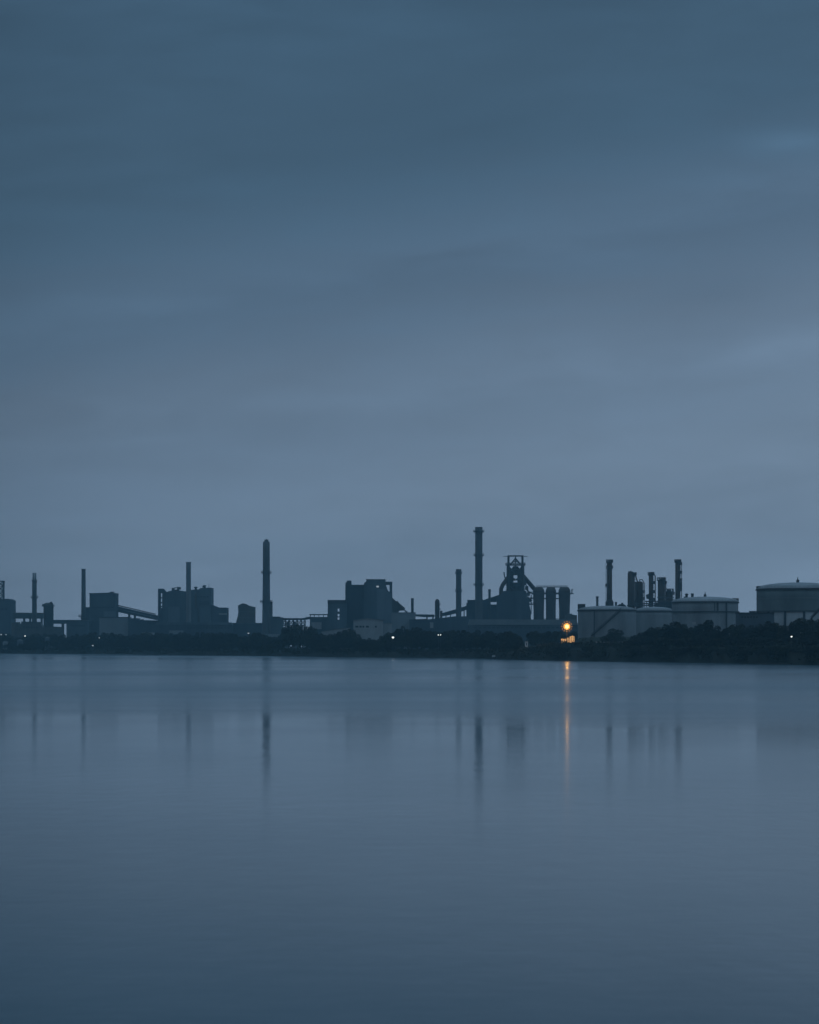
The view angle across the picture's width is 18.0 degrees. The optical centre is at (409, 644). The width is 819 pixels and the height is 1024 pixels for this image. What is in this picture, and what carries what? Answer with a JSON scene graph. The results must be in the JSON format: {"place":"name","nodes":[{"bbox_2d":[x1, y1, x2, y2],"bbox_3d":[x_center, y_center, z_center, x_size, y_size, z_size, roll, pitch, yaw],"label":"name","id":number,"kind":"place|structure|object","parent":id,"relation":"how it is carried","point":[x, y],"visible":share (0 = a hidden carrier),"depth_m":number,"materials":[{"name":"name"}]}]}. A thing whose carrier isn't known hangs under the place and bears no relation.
{"place":"outdoors","nodes":[
{"label":"outdoors","id":0,"kind":"place"},
{"bbox_2d":[0,653,818,1023],"bbox_3d":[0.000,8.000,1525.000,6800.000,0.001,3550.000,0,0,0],"label":"water","id":1,"kind":"structure","parent":0,"point":[210,839],"depth_m":104.81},
{"bbox_2d":[0,645,818,664],"bbox_3d":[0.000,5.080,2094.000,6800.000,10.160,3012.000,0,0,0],"label":"land","id":2,"kind":"structure","parent":0,"point":[792,657],"depth_m":1321.06,"materials":[{"name":"soil"}]},
{"bbox_2d":[0,581,4,598],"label":"lattice tower","id":3,"kind":"structure","parent":2,"relation":"on","point":[2,583],"depth_m":2946.28,"materials":[{"name":"metal"}]},
{"bbox_2d":[0,599,15,636],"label":"boiler house","id":4,"kind":"structure","parent":2,"relation":"on","point":[7,608],"depth_m":2930.00,"materials":[{"name":"stone"}]},
{"bbox_2d":[12,613,42,623],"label":"pipe bridge","id":5,"kind":"structure","parent":2,"relation":"on","point":[23,616],"depth_m":2890.00,"materials":[{"name":"metal"}]},
{"bbox_2d":[31,573,37,621],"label":"chimney","id":6,"kind":"object","parent":2,"relation":"on","point":[34,597],"visible":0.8,"depth_m":2867.94,"materials":[{"name":"brick"}]},
{"bbox_2d":[11,622,62,647],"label":"shed","id":7,"kind":"structure","parent":2,"relation":"on","point":[21,630],"depth_m":2780.00,"materials":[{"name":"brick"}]},
{"bbox_2d":[42,602,54,626],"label":"domed vessel","id":8,"kind":"object","parent":2,"relation":"on","point":[48,613],"visible":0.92,"depth_m":2845.29,"materials":[{"name":"metal"}]},
{"bbox_2d":[53,620,68,633],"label":"conveyor gallery","id":9,"kind":"object","parent":2,"relation":"on","point":[62,622],"visible":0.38,"depth_m":2800.00,"materials":[{"name":"metal"}]},
{"bbox_2d":[66,620,91,636],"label":"shed","id":10,"kind":"structure","parent":2,"relation":"on","point":[78,627],"depth_m":2700.00,"materials":[{"name":"grey metal"}]},
{"bbox_2d":[78,569,85,619],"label":"chimney","id":11,"kind":"object","parent":2,"relation":"on","point":[82,616],"visible":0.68,"depth_m":2758.01,"materials":[{"name":"concrete"}]},
{"bbox_2d":[85,639,97,647],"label":"tree","id":12,"kind":"object","parent":2,"relation":"on","point":[90,641],"visible":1,"depth_m":2217.09,"materials":[{"name":"green plant"}]},
{"bbox_2d":[86,592,118,647],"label":"sinter building","id":13,"kind":"structure","parent":2,"relation":"on","point":[103,604],"depth_m":2720.00,"materials":[{"name":"metal"}]},
{"bbox_2d":[105,632,116,647],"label":"tree","id":14,"kind":"object","parent":2,"relation":"on","point":[110,638],"visible":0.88,"depth_m":2192.32,"materials":[{"name":"green plant"}]},
{"bbox_2d":[99,617,131,647],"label":"shed","id":15,"kind":"structure","parent":2,"relation":"on","point":[116,625],"depth_m":2650.00,"materials":[{"name":"metal"}]},
{"bbox_2d":[118,605,157,619],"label":"inclined conveyor","id":16,"kind":"object","parent":2,"relation":"on","point":[129,611],"visible":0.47,"depth_m":2737.00,"materials":[{"name":"metal"}]},
{"bbox_2d":[129,618,158,648],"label":"shed","id":17,"kind":"structure","parent":2,"relation":"on","point":[138,626],"depth_m":2640.00,"materials":[{"name":"metal"}]},
{"bbox_2d":[186,562,190,621],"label":"chimney","id":18,"kind":"object","parent":2,"relation":"on","point":[188,591],"visible":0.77,"depth_m":2727.70,"materials":[{"name":"concrete"}]},
{"bbox_2d":[158,585,228,621],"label":"boiler block","id":19,"kind":"structure","parent":2,"relation":"on","point":[203,608],"depth_m":2780.00,"materials":[{"name":"stone"}]},
{"bbox_2d":[155,622,232,648],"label":"long shed","id":20,"kind":"structure","parent":2,"relation":"on","point":[176,628],"depth_m":2600.00,"materials":[{"name":"metal"}]},
{"bbox_2d":[236,603,255,622],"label":"quench tower","id":21,"kind":"structure","parent":2,"relation":"on","point":[246,613],"depth_m":2720.00,"materials":[{"name":"concrete"}]},
{"bbox_2d":[233,623,261,648],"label":"long shed","id":22,"kind":"structure","parent":2,"relation":"on","point":[241,629],"depth_m":2620.00,"materials":[{"name":"metal"}]},
{"bbox_2d":[260,539,272,645],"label":"chimney","id":23,"kind":"object","parent":2,"relation":"on","point":[267,608],"visible":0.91,"depth_m":2496.93,"materials":[{"name":"concrete"}]},
{"bbox_2d":[262,617,283,636],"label":"pump house","id":24,"kind":"structure","parent":2,"relation":"on","point":[277,624],"depth_m":2478.00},
{"bbox_2d":[281,626,293,648],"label":"tree","id":25,"kind":"object","parent":2,"relation":"on","point":[287,630],"visible":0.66,"depth_m":1810.73,"materials":[{"name":"green plant"}]},
{"bbox_2d":[287,632,297,646],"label":"tree","id":26,"kind":"object","parent":2,"relation":"on","point":[292,637],"visible":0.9,"depth_m":1785.16,"materials":[{"name":"green plant"}]},
{"bbox_2d":[283,617,309,648],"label":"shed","id":27,"kind":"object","parent":2,"relation":"on","point":[287,624],"visible":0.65,"depth_m":2480.21,"materials":[{"name":"metal"}]},
{"bbox_2d":[296,633,303,649],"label":"tree","id":28,"kind":"object","parent":2,"relation":"on","point":[299,637],"visible":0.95,"depth_m":1768.23,"materials":[{"name":"green plant"}]},
{"bbox_2d":[303,626,312,648],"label":"tree","id":29,"kind":"object","parent":2,"relation":"on","point":[305,631],"visible":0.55,"depth_m":1770.71,"materials":[{"name":"green plant"}]},
{"bbox_2d":[304,627,317,645],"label":"tree","id":30,"kind":"object","parent":2,"relation":"on","point":[311,634],"visible":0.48,"depth_m":1767.41,"materials":[{"name":"green plant"}]},
{"bbox_2d":[309,614,327,634],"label":"open roofed building","id":31,"kind":"structure","parent":2,"relation":"on","point":[320,624],"depth_m":2460.00,"materials":[{"name":"metal"}]},
{"bbox_2d":[321,627,349,648],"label":"pale shed","id":32,"kind":"structure","parent":2,"relation":"on","point":[328,632],"depth_m":1900.00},
{"bbox_2d":[328,600,346,629],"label":"casting hall","id":33,"kind":"structure","parent":2,"relation":"on","point":[334,606],"depth_m":2440.00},
{"bbox_2d":[334,631,341,646],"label":"tree","id":34,"kind":"object","parent":2,"relation":"on","point":[338,635],"visible":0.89,"depth_m":1706.76,"materials":[{"name":"green plant"}]},
{"bbox_2d":[342,629,355,648],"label":"tree","id":35,"kind":"object","parent":2,"relation":"on","point":[348,633],"visible":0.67,"depth_m":1701.15,"materials":[{"name":"green plant"}]},
{"bbox_2d":[345,581,363,629],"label":"steel plant","id":36,"kind":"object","parent":2,"relation":"on","point":[354,596],"visible":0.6,"depth_m":2450.00,"materials":[{"name":"metal"}]},
{"bbox_2d":[357,639,370,646],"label":"tree","id":37,"kind":"object","parent":2,"relation":"on","point":[362,642],"visible":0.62,"depth_m":1675.36,"materials":[{"name":"green plant"}]},
{"bbox_2d":[353,618,383,639],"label":"pale warehouse","id":38,"kind":"structure","parent":2,"relation":"on","point":[366,628],"depth_m":1830.00,"materials":[{"name":"grey metal"}]},
{"bbox_2d":[364,579,391,634],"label":"steel plant","id":39,"kind":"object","parent":2,"relation":"on","point":[377,599],"visible":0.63,"depth_m":2430.00,"materials":[{"name":"stone"}]},
{"bbox_2d":[392,598,406,611],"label":"hopper conveyor","id":40,"kind":"object","parent":39,"relation":"attached to","point":[397,606],"visible":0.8,"depth_m":2444.00,"materials":[{"name":"metal"}]},
{"bbox_2d":[382,632,391,643],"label":"tree","id":41,"kind":"object","parent":2,"relation":"on","point":[387,636],"visible":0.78,"depth_m":1656.50,"materials":[{"name":"green plant"}]},
{"bbox_2d":[383,623,391,634],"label":"pale annex","id":42,"kind":"object","parent":2,"relation":"on","point":[387,627],"visible":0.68,"depth_m":1850.00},
{"bbox_2d":[397,626,406,646],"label":"tree","id":43,"kind":"object","parent":2,"relation":"on","point":[402,631],"visible":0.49,"depth_m":1642.49,"materials":[{"name":"green plant"}]},
{"bbox_2d":[391,612,415,648],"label":"long shed","id":44,"kind":"structure","parent":2,"relation":"on","point":[399,620],"depth_m":2400.00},
{"bbox_2d":[0,638,818,661],"bbox_3d":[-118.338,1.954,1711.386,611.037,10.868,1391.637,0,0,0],"label":"scrub","id":45,"kind":"object","parent":2,"relation":"on","point":[522,652],"visible":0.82,"depth_m":1338.01,"materials":[{"name":"green plant"}]},
{"bbox_2d":[416,614,434,619],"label":"pipe bridge","id":46,"kind":"structure","parent":2,"relation":"on","point":[425,615],"depth_m":2470.00,"materials":[{"name":"metal"}]},
{"bbox_2d":[434,635,441,648],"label":"tree","id":47,"kind":"object","parent":2,"relation":"on","point":[436,641],"visible":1,"depth_m":1588.11,"materials":[{"name":"green plant"}]},
{"bbox_2d":[435,599,441,618],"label":"scrubber","id":48,"kind":"object","parent":2,"relation":"on","point":[438,613],"visible":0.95,"depth_m":2458.11,"materials":[{"name":"metal"}]},
{"bbox_2d":[409,616,471,648],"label":"long shed","id":49,"kind":"structure","parent":2,"relation":"on","point":[455,623],"depth_m":2380.00,"materials":[{"name":"metal"}]},
{"bbox_2d":[439,638,447,648],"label":"tree","id":50,"kind":"object","parent":2,"relation":"on","point":[443,645],"visible":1,"depth_m":1581.93,"materials":[{"name":"green plant"}]},
{"bbox_2d":[449,630,457,648],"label":"tree","id":51,"kind":"object","parent":2,"relation":"on","point":[452,633],"visible":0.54,"depth_m":1596.78,"materials":[{"name":"green plant"}]},
{"bbox_2d":[442,605,468,616],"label":"inclined conveyor","id":52,"kind":"object","parent":2,"relation":"on","point":[451,612],"visible":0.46,"depth_m":2540.00,"materials":[{"name":"metal"}]},
{"bbox_2d":[455,569,461,615],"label":"chimney","id":53,"kind":"object","parent":2,"relation":"on","point":[458,589],"visible":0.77,"depth_m":2477.68,"materials":[{"name":"concrete"}]},
{"bbox_2d":[453,630,463,641],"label":"tree","id":54,"kind":"object","parent":2,"relation":"on","point":[460,636],"visible":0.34,"depth_m":1583.70,"materials":[{"name":"green plant"}]},
{"bbox_2d":[469,629,480,649],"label":"tree","id":55,"kind":"object","parent":2,"relation":"on","point":[472,636],"visible":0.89,"depth_m":1542.35,"materials":[{"name":"green plant"}]},
{"bbox_2d":[473,527,483,618],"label":"chimney","id":56,"kind":"object","parent":2,"relation":"on","point":[478,555],"visible":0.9,"depth_m":2496.80,"materials":[{"name":"concrete"}]},
{"bbox_2d":[466,595,498,618],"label":"cast house","id":57,"kind":"structure","parent":2,"relation":"on","point":[471,609],"depth_m":2560.00,"materials":[{"name":"metal"}]},
{"bbox_2d":[488,589,490,618],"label":"stack","id":58,"kind":"object","parent":2,"relation":"on","point":[489,603],"visible":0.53,"depth_m":2544.26,"materials":[{"name":"metal"}]},
{"bbox_2d":[494,632,502,643],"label":"tree","id":59,"kind":"object","parent":2,"relation":"on","point":[499,637],"visible":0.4,"depth_m":1470.87,"materials":[{"name":"green plant"}]},
{"bbox_2d":[505,631,514,649],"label":"tree","id":60,"kind":"object","parent":2,"relation":"on","point":[509,634],"visible":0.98,"depth_m":1417.31,"materials":[{"name":"green plant"}]},
{"bbox_2d":[497,555,535,618],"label":"blast furnace","id":61,"kind":"object","parent":2,"relation":"on","point":[513,600],"visible":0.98,"depth_m":2496.00,"materials":[{"name":"metal"}]},
{"bbox_2d":[468,619,577,648],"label":"long shed","id":62,"kind":"structure","parent":2,"relation":"on","point":[522,628],"depth_m":2300.00,"materials":[{"name":"metal"}]},
{"bbox_2d":[565,614,576,619],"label":"brick shed","id":63,"kind":"structure","parent":62,"relation":"on","point":[570,617],"depth_m":2312.00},
{"bbox_2d":[526,631,536,645],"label":"tree","id":64,"kind":"object","parent":2,"relation":"on","point":[528,636],"visible":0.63,"depth_m":1588.38,"materials":[{"name":"green plant"}]},
{"bbox_2d":[530,631,542,645],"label":"tree","id":65,"kind":"object","parent":2,"relation":"on","point":[534,635],"visible":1,"depth_m":1572.72,"materials":[{"name":"green plant"}]},
{"bbox_2d":[533,587,545,619],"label":"hot blast stove","id":66,"kind":"object","parent":2,"relation":"on","point":[538,603],"visible":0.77,"depth_m":2485.55,"materials":[{"name":"metal"}]},
{"bbox_2d":[543,631,553,643],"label":"tree","id":67,"kind":"object","parent":2,"relation":"on","point":[548,638],"visible":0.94,"depth_m":1566.49,"materials":[{"name":"green plant"}]},
{"bbox_2d":[544,587,556,619],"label":"hot blast stove","id":68,"kind":"object","parent":2,"relation":"on","point":[551,593],"visible":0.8,"depth_m":2485.86,"materials":[{"name":"metal"}]},
{"bbox_2d":[553,631,564,641],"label":"tree","id":69,"kind":"object","parent":2,"relation":"on","point":[556,635],"visible":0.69,"depth_m":1584.39,"materials":[{"name":"green plant"}]},
{"bbox_2d":[557,587,573,619],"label":"hot blast stove","id":70,"kind":"object","parent":2,"relation":"on","point":[564,600],"visible":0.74,"depth_m":2485.39,"materials":[{"name":"metal"}]},
{"bbox_2d":[561,621,571,641],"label":"floodlight mast","id":71,"kind":"object","parent":2,"relation":"on","point":[567,625],"visible":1,"depth_m":1336.23,"materials":[{"name":"metal"}]},
{"bbox_2d":[568,631,577,641],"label":"tree","id":72,"kind":"object","parent":2,"relation":"on","point":[572,633],"visible":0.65,"depth_m":1559.79,"materials":[{"name":"green plant"}]},
{"bbox_2d":[577,604,636,637],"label":"storage tank","id":73,"kind":"object","parent":2,"relation":"on","point":[597,621],"visible":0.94,"depth_m":1505.81,"materials":[{"name":"metal"}]},
{"bbox_2d":[605,559,613,605],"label":"refinery column","id":74,"kind":"structure","parent":2,"relation":"on","point":[608,585],"depth_m":1948.25,"materials":[{"name":"metal"}]},
{"bbox_2d":[599,628,625,642],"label":"tree","id":75,"kind":"object","parent":2,"relation":"on","point":[612,636],"visible":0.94,"depth_m":1398.83,"materials":[{"name":"green plant"}]},
{"bbox_2d":[628,571,638,607],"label":"refinery column","id":76,"kind":"structure","parent":2,"relation":"on","point":[632,588],"depth_m":1947.72,"materials":[{"name":"metal"}]},
{"bbox_2d":[636,579,644,608],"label":"refinery column","id":77,"kind":"structure","parent":2,"relation":"on","point":[640,592],"depth_m":1947.60,"materials":[{"name":"metal"}]},
{"bbox_2d":[642,630,654,637],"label":"tree","id":78,"kind":"object","parent":2,"relation":"on","point":[646,633],"visible":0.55,"depth_m":1244.33,"materials":[{"name":"green plant"}]},
{"bbox_2d":[627,597,673,608],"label":"pipe rack","id":79,"kind":"object","parent":2,"relation":"on","point":[666,604],"visible":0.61,"depth_m":1925.57,"materials":[{"name":"metal"}]},
{"bbox_2d":[646,572,655,606],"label":"refinery column","id":80,"kind":"structure","parent":2,"relation":"on","point":[649,596],"depth_m":1948.35,"materials":[{"name":"metal"}]},
{"bbox_2d":[636,607,671,635],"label":"storage tank","id":81,"kind":"object","parent":2,"relation":"on","point":[652,617],"visible":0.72,"depth_m":1609.43,"materials":[{"name":"metal"}]},
{"bbox_2d":[647,627,660,637],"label":"tree","id":82,"kind":"object","parent":2,"relation":"on","point":[654,633],"visible":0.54,"depth_m":1246.31,"materials":[{"name":"green plant"}]},
{"bbox_2d":[657,577,666,600],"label":"refinery column","id":83,"kind":"structure","parent":2,"relation":"on","point":[662,583],"depth_m":1947.60,"materials":[{"name":"metal"}]},
{"bbox_2d":[656,624,669,638],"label":"tree","id":84,"kind":"object","parent":2,"relation":"on","point":[661,633],"visible":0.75,"depth_m":1215.79,"materials":[{"name":"green plant"}]},
{"bbox_2d":[665,589,674,600],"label":"refinery column","id":85,"kind":"structure","parent":2,"relation":"on","point":[669,593],"depth_m":1947.63,"materials":[{"name":"metal"}]},
{"bbox_2d":[663,621,681,639],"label":"tree","id":86,"kind":"object","parent":2,"relation":"on","point":[671,632],"visible":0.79,"depth_m":1211.51,"materials":[{"name":"green plant"}]},
{"bbox_2d":[674,559,681,598],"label":"refinery column","id":87,"kind":"structure","parent":2,"relation":"on","point":[678,579],"depth_m":1948.26,"materials":[{"name":"metal"}]},
{"bbox_2d":[674,624,692,637],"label":"tree","id":88,"kind":"object","parent":2,"relation":"on","point":[683,632],"visible":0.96,"depth_m":1204.94,"materials":[{"name":"green plant"}]},
{"bbox_2d":[693,624,703,637],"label":"tree","id":89,"kind":"object","parent":2,"relation":"on","point":[697,629],"visible":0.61,"depth_m":1205.12,"materials":[{"name":"green plant"}]},
{"bbox_2d":[671,593,739,634],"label":"storage tank","id":90,"kind":"object","parent":2,"relation":"on","point":[721,612],"visible":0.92,"depth_m":1473.61,"materials":[{"name":"metal"}]},
{"bbox_2d":[701,619,714,640],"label":"tree","id":91,"kind":"object","parent":2,"relation":"on","point":[707,626],"visible":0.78,"depth_m":1188.60,"materials":[{"name":"green plant"}]},
{"bbox_2d":[708,625,721,638],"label":"tree","id":92,"kind":"object","parent":2,"relation":"on","point":[715,633],"visible":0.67,"depth_m":1167.36,"materials":[{"name":"green plant"}]},
{"bbox_2d":[720,628,730,637],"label":"tree","id":93,"kind":"object","parent":2,"relation":"on","point":[724,632],"visible":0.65,"depth_m":1155.70,"materials":[{"name":"green plant"}]},
{"bbox_2d":[726,624,742,639],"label":"tree","id":94,"kind":"object","parent":2,"relation":"on","point":[733,630],"visible":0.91,"depth_m":1162.73,"materials":[{"name":"green plant"}]},
{"bbox_2d":[740,625,754,638],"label":"tree","id":95,"kind":"object","parent":2,"relation":"on","point":[747,631],"visible":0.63,"depth_m":1159.75,"materials":[{"name":"green plant"}]},
{"bbox_2d":[736,611,774,633],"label":"control building","id":96,"kind":"structure","parent":2,"relation":"on","point":[752,618],"depth_m":1240.00,"materials":[{"name":"stone"}]},
{"bbox_2d":[748,624,768,637],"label":"tree","id":97,"kind":"object","parent":2,"relation":"on","point":[754,633],"visible":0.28,"depth_m":1136.43,"materials":[{"name":"green plant"}]},
{"bbox_2d":[757,621,777,638],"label":"tree","id":98,"kind":"object","parent":2,"relation":"on","point":[771,633],"visible":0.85,"depth_m":1114.51,"materials":[{"name":"green plant"}]},
{"bbox_2d":[777,625,787,638],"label":"tree","id":99,"kind":"object","parent":2,"relation":"on","point":[781,633],"visible":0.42,"depth_m":1109.92,"materials":[{"name":"green plant"}]},
{"bbox_2d":[777,637,793,643],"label":"tree","id":100,"kind":"object","parent":2,"relation":"on","point":[786,640],"visible":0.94,"depth_m":1073.62,"materials":[{"name":"green plant"}]},
{"bbox_2d":[755,577,818,636],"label":"storage tank","id":101,"kind":"object","parent":2,"relation":"on","point":[787,603],"visible":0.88,"depth_m":1280.78,"materials":[{"name":"metal"}]},
{"bbox_2d":[783,621,799,637],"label":"tree","id":102,"kind":"object","parent":2,"relation":"on","point":[792,629],"visible":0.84,"depth_m":1085.48,"materials":[{"name":"green plant"}]},
{"bbox_2d":[792,617,806,637],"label":"tree","id":103,"kind":"object","parent":2,"relation":"on","point":[801,623],"visible":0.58,"depth_m":1102.72,"materials":[{"name":"green plant"}]},
{"bbox_2d":[801,620,812,636],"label":"tree","id":104,"kind":"object","parent":2,"relation":"on","point":[805,632],"visible":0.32,"depth_m":1091.07,"materials":[{"name":"green plant"}]},
{"bbox_2d":[807,619,818,637],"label":"tree","id":105,"kind":"object","parent":2,"relation":"on","point":[813,625],"visible":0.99,"depth_m":1069.96,"materials":[{"name":"green plant"}]},
{"bbox_2d":[0,0,818,647],"label":"sky","id":106,"kind":"structure","parent":0,"point":[357,289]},
{"bbox_2d":[575,637,629,642],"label":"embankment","id":107,"kind":"structure","parent":0,"point":[594,639],"depth_m":1414.50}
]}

